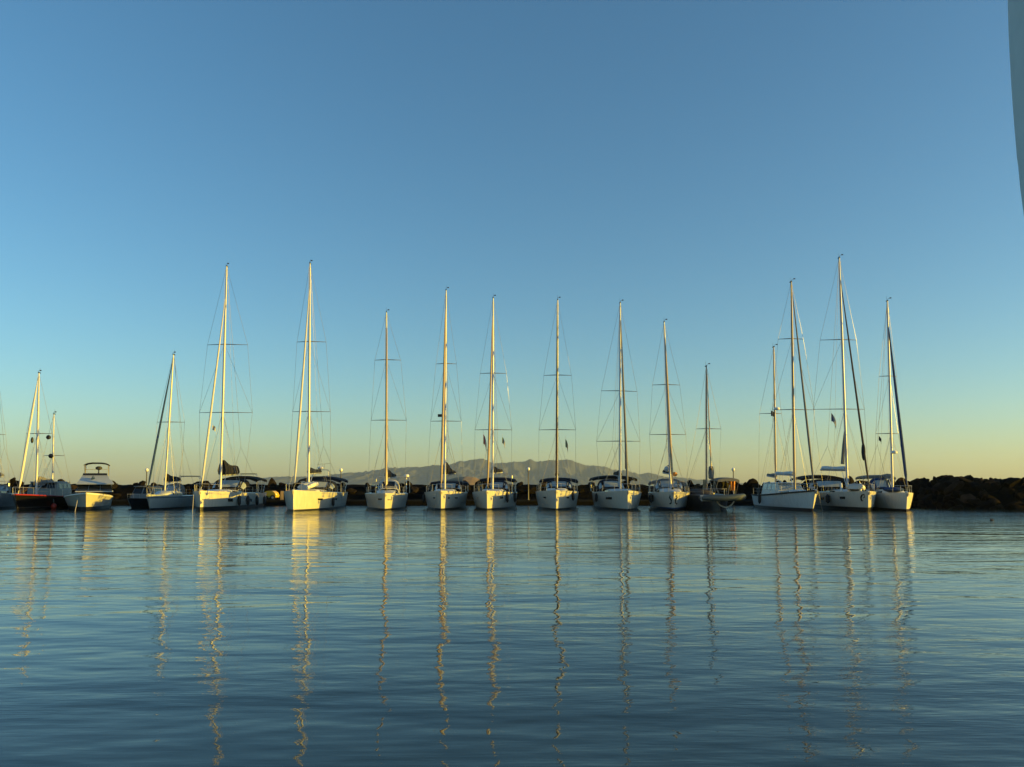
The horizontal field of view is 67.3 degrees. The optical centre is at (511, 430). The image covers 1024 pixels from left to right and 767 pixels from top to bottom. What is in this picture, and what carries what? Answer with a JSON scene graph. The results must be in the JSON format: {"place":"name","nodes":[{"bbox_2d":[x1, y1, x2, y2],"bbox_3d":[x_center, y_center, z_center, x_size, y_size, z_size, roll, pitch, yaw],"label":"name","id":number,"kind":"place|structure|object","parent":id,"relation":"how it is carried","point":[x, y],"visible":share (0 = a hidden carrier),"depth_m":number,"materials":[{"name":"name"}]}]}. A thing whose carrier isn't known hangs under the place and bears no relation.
{"place":"outdoors","nodes":[
{"label":"outdoors","id":0,"kind":"place"},
{"bbox_2d":[264,491,278,499],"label":"cart","id":1,"kind":"object","parent":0,"point":[271,495],"visible":0.92,"depth_m":81.68,"materials":[{"name":"yellow paint"}]},
{"bbox_2d":[446,476,477,484],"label":"headland","id":2,"kind":"structure","parent":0,"point":[470,480],"depth_m":596.79,"materials":[{"name":"stone"}]},
{"bbox_2d":[211,458,742,484],"bbox_3d":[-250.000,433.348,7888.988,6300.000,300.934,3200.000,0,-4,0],"label":"mountain","id":3,"kind":"structure","parent":0,"point":[582,474],"depth_m":7736.10,"materials":[{"name":"grey stone"}]},
{"bbox_2d":[0,484,1023,766],"bbox_3d":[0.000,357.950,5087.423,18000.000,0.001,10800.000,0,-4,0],"label":"water","id":4,"kind":"structure","parent":0,"point":[516,636],"depth_m":11.06,"materials":[{"name":"blue liquid"}]},
{"bbox_2d":[0,395,24,507],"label":"sailing yacht","id":5,"kind":"object","parent":4,"relation":"on","point":[6,499],"visible":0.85,"depth_m":71.63,"materials":[{"name":"paint"}]},
{"bbox_2d":[11,370,76,509],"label":"ketch","id":6,"kind":"object","parent":4,"relation":"on","point":[42,492],"visible":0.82,"depth_m":69.12,"materials":[{"name":"black paint"}]},
{"bbox_2d":[51,499,56,508],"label":"ball fender","id":7,"kind":"object","parent":6,"relation":"hanging from","point":[53,505],"visible":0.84,"depth_m":68.69,"materials":[{"name":"red plastic"}]},
{"bbox_2d":[64,462,113,510],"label":"motor cruiser","id":8,"kind":"object","parent":4,"relation":"on","point":[93,482],"visible":0.88,"depth_m":67.35,"materials":[{"name":"paint"}]},
{"bbox_2d":[127,486,163,508],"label":"motorboat","id":9,"kind":"object","parent":4,"relation":"on","point":[138,499],"visible":0.6,"depth_m":71.78,"materials":[{"name":"blue paint"}]},
{"bbox_2d":[146,352,201,509],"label":"sailing yacht","id":10,"kind":"object","parent":4,"relation":"on","point":[171,496],"visible":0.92,"depth_m":69.57,"materials":[{"name":"white paint"}]},
{"bbox_2d":[193,263,266,510],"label":"sailing yacht","id":11,"kind":"object","parent":4,"relation":"on","point":[215,498],"visible":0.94,"depth_m":69.66,"materials":[{"name":"white paint"}]},
{"bbox_2d":[246,495,249,505],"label":"fender","id":12,"kind":"object","parent":11,"relation":"hanging from","point":[247,500],"visible":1,"depth_m":70.13,"materials":[{"name":"black rubber"}]},
{"bbox_2d":[255,495,258,504],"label":"fender","id":13,"kind":"object","parent":11,"relation":"hanging from","point":[257,501],"visible":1,"depth_m":73.18,"materials":[{"name":"black rubber"}]},
{"bbox_2d":[284,260,347,510],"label":"sailing yacht","id":14,"kind":"object","parent":4,"relation":"on","point":[309,499],"visible":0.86,"depth_m":68.31,"materials":[{"name":"white paint"}]},
{"bbox_2d":[297,481,317,489],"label":"dinghy","id":15,"kind":"object","parent":14,"relation":"on","point":[306,486],"visible":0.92,"depth_m":65.76,"materials":[{"name":"plastic"}]},
{"bbox_2d":[365,308,409,509],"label":"sailing yacht","id":16,"kind":"object","parent":4,"relation":"on","point":[384,499],"visible":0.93,"depth_m":69.04,"materials":[{"name":"white paint"}]},
{"bbox_2d":[111,500,753,504],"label":"pontoon","id":17,"kind":"object","parent":4,"relation":"on","point":[421,502],"visible":0.17,"depth_m":81.15,"materials":[{"name":"concrete"}]},
{"bbox_2d":[280,490,283,499],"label":"service pedestal","id":18,"kind":"object","parent":17,"relation":"on","point":[282,495],"visible":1,"depth_m":82.60,"materials":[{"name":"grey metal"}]},
{"bbox_2d":[527,467,529,499],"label":"lamp post","id":19,"kind":"object","parent":17,"relation":"on","point":[528,468],"visible":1,"depth_m":82.96,"materials":[{"name":"metal"}]},
{"bbox_2d":[425,287,468,509],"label":"sailing yacht","id":20,"kind":"object","parent":4,"relation":"on","point":[448,496],"visible":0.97,"depth_m":70.65,"materials":[{"name":"white paint"}]},
{"bbox_2d":[472,293,516,509],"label":"sailing yacht","id":21,"kind":"object","parent":4,"relation":"on","point":[491,495],"visible":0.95,"depth_m":70.83,"materials":[{"name":"white paint"}]},
{"bbox_2d":[483,435,486,447],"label":"flag","id":22,"kind":"object","parent":21,"relation":"hanging from","point":[484,441],"visible":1,"depth_m":71.05,"materials":[{"name":"fabric"}]},
{"bbox_2d":[506,491,508,502],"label":"fender","id":23,"kind":"object","parent":21,"relation":"hanging from","point":[507,496],"visible":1,"depth_m":68.47,"materials":[{"name":"black rubber"}]},
{"bbox_2d":[0,483,1023,508],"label":"rock rubble","id":24,"kind":"object","parent":4,"relation":"in","point":[359,494],"visible":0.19,"depth_m":89.12,"materials":[{"name":"black stone"}]},
{"bbox_2d":[7,477,15,485],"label":"boulder","id":25,"kind":"object","parent":24,"relation":"on","point":[11,483],"visible":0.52,"depth_m":89.96,"materials":[{"name":"black stone"}]},
{"bbox_2d":[13,480,23,485],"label":"boulder","id":26,"kind":"object","parent":24,"relation":"on","point":[17,483],"visible":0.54,"depth_m":90.11,"materials":[{"name":"black stone"}]},
{"bbox_2d":[71,485,80,493],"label":"boulder","id":27,"kind":"object","parent":24,"relation":"on","point":[73,487],"visible":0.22,"depth_m":88.40,"materials":[{"name":"stone"}]},
{"bbox_2d":[111,481,117,488],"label":"boulder","id":28,"kind":"object","parent":24,"relation":"on","point":[114,485],"visible":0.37,"depth_m":89.52,"materials":[{"name":"stone"}]},
{"bbox_2d":[110,494,120,498],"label":"boulder","id":29,"kind":"object","parent":24,"relation":"on","point":[116,496],"visible":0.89,"depth_m":87.82,"materials":[{"name":"brown stone"}]},
{"bbox_2d":[138,481,145,485],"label":"boulder","id":30,"kind":"object","parent":24,"relation":"on","point":[141,483],"visible":0.6,"depth_m":90.23,"materials":[{"name":"brown stone"}]},
{"bbox_2d":[185,486,190,493],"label":"boulder","id":31,"kind":"object","parent":24,"relation":"on","point":[187,489],"visible":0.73,"depth_m":88.81,"materials":[{"name":"brown stone"}]},
{"bbox_2d":[200,481,212,490],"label":"boulder","id":32,"kind":"object","parent":24,"relation":"on","point":[208,485],"visible":0.47,"depth_m":89.46,"materials":[{"name":"brown stone"}]},
{"bbox_2d":[267,478,276,486],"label":"boulder","id":33,"kind":"object","parent":24,"relation":"on","point":[272,482],"visible":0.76,"depth_m":90.97,"materials":[{"name":"brown stone"}]},
{"bbox_2d":[279,482,290,486],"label":"boulder","id":34,"kind":"object","parent":24,"relation":"on","point":[281,484],"visible":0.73,"depth_m":90.44,"materials":[{"name":"brown stone"}]},
{"bbox_2d":[346,488,356,493],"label":"boulder","id":35,"kind":"object","parent":24,"relation":"on","point":[351,491],"visible":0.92,"depth_m":89.06,"materials":[{"name":"brown stone"}]},
{"bbox_2d":[363,482,369,491],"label":"boulder","id":36,"kind":"object","parent":24,"relation":"on","point":[367,485],"visible":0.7,"depth_m":89.78,"materials":[{"name":"black stone"}]},
{"bbox_2d":[410,486,418,493],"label":"boulder","id":37,"kind":"object","parent":24,"relation":"on","point":[414,490],"visible":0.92,"depth_m":89.10,"materials":[{"name":"brown stone"}]},
{"bbox_2d":[461,480,469,489],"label":"boulder","id":38,"kind":"object","parent":24,"relation":"on","point":[463,487],"visible":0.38,"depth_m":89.56,"materials":[{"name":"brown stone"}]},
{"bbox_2d":[514,488,526,493],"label":"boulder","id":39,"kind":"object","parent":24,"relation":"on","point":[519,491],"visible":0.89,"depth_m":88.83,"materials":[{"name":"black stone"}]},
{"bbox_2d":[526,487,537,493],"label":"boulder","id":40,"kind":"object","parent":24,"relation":"on","point":[533,490],"visible":0.82,"depth_m":89.07,"materials":[{"name":"brown stone"}]},
{"bbox_2d":[623,480,629,487],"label":"boulder","id":41,"kind":"object","parent":24,"relation":"on","point":[625,483],"visible":0.38,"depth_m":90.41,"materials":[{"name":"brown stone"}]},
{"bbox_2d":[687,480,693,485],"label":"boulder","id":42,"kind":"object","parent":24,"relation":"on","point":[690,483],"visible":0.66,"depth_m":90.75,"materials":[{"name":"brown stone"}]},
{"bbox_2d":[709,482,716,491],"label":"boulder","id":43,"kind":"object","parent":24,"relation":"on","point":[712,484],"visible":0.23,"depth_m":89.03,"materials":[{"name":"black stone"}]},
{"bbox_2d":[744,478,757,487],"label":"boulder","id":44,"kind":"object","parent":24,"relation":"on","point":[749,482],"visible":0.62,"depth_m":88.12,"materials":[{"name":"brown stone"}]},
{"bbox_2d":[752,483,761,490],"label":"boulder","id":45,"kind":"object","parent":24,"relation":"on","point":[755,486],"visible":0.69,"depth_m":87.23,"materials":[{"name":"black stone"}]},
{"bbox_2d":[845,476,854,483],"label":"boulder","id":46,"kind":"object","parent":24,"relation":"on","point":[851,480],"visible":0.27,"depth_m":83.79,"materials":[{"name":"brown stone"}]},
{"bbox_2d":[895,477,905,487],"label":"boulder","id":47,"kind":"object","parent":24,"relation":"on","point":[900,481],"visible":0.4,"depth_m":77.35,"materials":[{"name":"black stone"}]},
{"bbox_2d":[909,480,922,492],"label":"boulder","id":48,"kind":"object","parent":24,"relation":"on","point":[915,485],"visible":0.55,"depth_m":75.64,"materials":[{"name":"black stone"}]},
{"bbox_2d":[922,480,929,487],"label":"boulder","id":49,"kind":"object","parent":24,"relation":"on","point":[926,482],"visible":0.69,"depth_m":75.14,"materials":[{"name":"brown stone"}]},
{"bbox_2d":[930,480,936,485],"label":"boulder","id":50,"kind":"object","parent":24,"relation":"on","point":[933,482],"visible":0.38,"depth_m":74.04,"materials":[{"name":"brown stone"}]},
{"bbox_2d":[944,481,964,494],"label":"boulder","id":51,"kind":"object","parent":24,"relation":"on","point":[955,486],"visible":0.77,"depth_m":70.95,"materials":[{"name":"brown stone"}]},
{"bbox_2d":[950,476,964,482],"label":"boulder","id":52,"kind":"object","parent":24,"relation":"on","point":[954,479],"visible":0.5,"depth_m":71.78,"materials":[{"name":"black stone"}]},
{"bbox_2d":[960,494,975,502],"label":"boulder","id":53,"kind":"object","parent":24,"relation":"on","point":[964,497],"visible":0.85,"depth_m":69.61,"materials":[{"name":"grey stone"}]},
{"bbox_2d":[959,478,977,489],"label":"boulder","id":54,"kind":"object","parent":24,"relation":"on","point":[969,483],"visible":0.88,"depth_m":70.72,"materials":[{"name":"brown stone"}]},
{"bbox_2d":[964,475,973,480],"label":"boulder","id":55,"kind":"object","parent":24,"relation":"on","point":[969,477],"visible":0.34,"depth_m":72.11,"materials":[{"name":"black stone"}]},
{"bbox_2d":[973,478,983,483],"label":"boulder","id":56,"kind":"object","parent":24,"relation":"on","point":[978,480],"visible":0.66,"depth_m":71.21,"materials":[{"name":"black stone"}]},
{"bbox_2d":[984,495,994,499],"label":"boulder","id":57,"kind":"object","parent":24,"relation":"on","point":[986,497],"visible":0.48,"depth_m":69.00,"materials":[{"name":"brown stone"}]},
{"bbox_2d":[988,497,1000,505],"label":"boulder","id":58,"kind":"object","parent":24,"relation":"on","point":[995,501],"visible":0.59,"depth_m":68.28,"materials":[{"name":"brown stone"}]},
{"bbox_2d":[1003,478,1020,487],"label":"boulder","id":59,"kind":"object","parent":24,"relation":"on","point":[1011,482],"visible":0.88,"depth_m":69.95,"materials":[{"name":"brown stone"}]},
{"bbox_2d":[1009,503,1023,508],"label":"boulder","id":60,"kind":"object","parent":24,"relation":"on","point":[1014,506],"visible":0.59,"depth_m":67.31,"materials":[{"name":"brown stone"}]},
{"bbox_2d":[1019,479,1023,485],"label":"boulder","id":61,"kind":"object","parent":24,"relation":"on","point":[1021,482],"visible":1,"depth_m":70.07,"materials":[{"name":"black stone"}]},
{"bbox_2d":[536,297,578,509],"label":"sailing yacht","id":62,"kind":"object","parent":4,"relation":"on","point":[557,495],"visible":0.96,"depth_m":69.32,"materials":[{"name":"white paint"}]},
{"bbox_2d":[589,300,640,509],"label":"sailing yacht","id":63,"kind":"object","parent":4,"relation":"on","point":[621,498],"visible":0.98,"depth_m":69.93,"materials":[{"name":"white paint"}]},
{"bbox_2d":[648,319,689,509],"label":"sailing yacht","id":64,"kind":"object","parent":4,"relation":"on","point":[669,495],"visible":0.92,"depth_m":68.99,"materials":[{"name":"white paint"}]},
{"bbox_2d":[649,493,652,502],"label":"fender","id":65,"kind":"object","parent":64,"relation":"hanging from","point":[651,498],"visible":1,"depth_m":68.78,"materials":[{"name":"black rubber"}]},
{"bbox_2d":[682,361,739,510],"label":"sailing yacht","id":66,"kind":"object","parent":4,"relation":"on","point":[694,502],"visible":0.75,"depth_m":66.81,"materials":[{"name":"blue paint"}]},
{"bbox_2d":[699,494,745,500],"bbox_3d":[17.448,5.535,63.464,3.770,0.642,1.500,0,-4,2],"label":"inflatable dinghy","id":67,"kind":"object","parent":66,"relation":"hanging from","point":[732,497],"visible":1,"depth_m":62.83,"materials":[{"name":"grey rubber"}]},
{"bbox_2d":[751,278,818,510],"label":"ketch","id":68,"kind":"object","parent":4,"relation":"on","point":[793,495],"visible":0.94,"depth_m":67.63,"materials":[{"name":"white paint"}]},
{"bbox_2d":[790,254,875,510],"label":"sailing yacht","id":69,"kind":"object","parent":4,"relation":"on","point":[846,499],"visible":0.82,"depth_m":68.58,"materials":[{"name":"white paint"}]},
{"bbox_2d":[825,492,829,502],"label":"fender","id":70,"kind":"object","parent":69,"relation":"hanging from","point":[827,498],"visible":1,"depth_m":67.16,"materials":[{"name":"black rubber"}]},
{"bbox_2d":[831,413,835,427],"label":"flag","id":71,"kind":"object","parent":69,"relation":"hanging from","point":[833,419],"visible":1,"depth_m":68.76,"materials":[{"name":"fabric"}]},
{"bbox_2d":[846,483,864,490],"bbox_3d":[29.373,4.900,65.688,1.500,0.575,2.900,-2,-11,28],"label":"dinghy","id":72,"kind":"object","parent":69,"relation":"on","point":[849,487],"visible":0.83,"depth_m":64.63,"materials":[{"name":"fabric"}]},
{"bbox_2d":[855,296,912,510],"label":"sailing yacht","id":73,"kind":"object","parent":4,"relation":"on","point":[888,497],"visible":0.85,"depth_m":66.92,"materials":[{"name":"paint"}]},
{"bbox_2d":[0,0,1023,483],"label":"sky","id":74,"kind":"structure","parent":0,"point":[681,162],"materials":[{"name":"blue"}]},
{"bbox_2d":[1008,0,1023,212],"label":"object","id":75,"kind":"object","parent":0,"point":[1016,25],"visible":1,"depth_m":2.44,"materials":[{"name":"grey fabric"}]}
]}

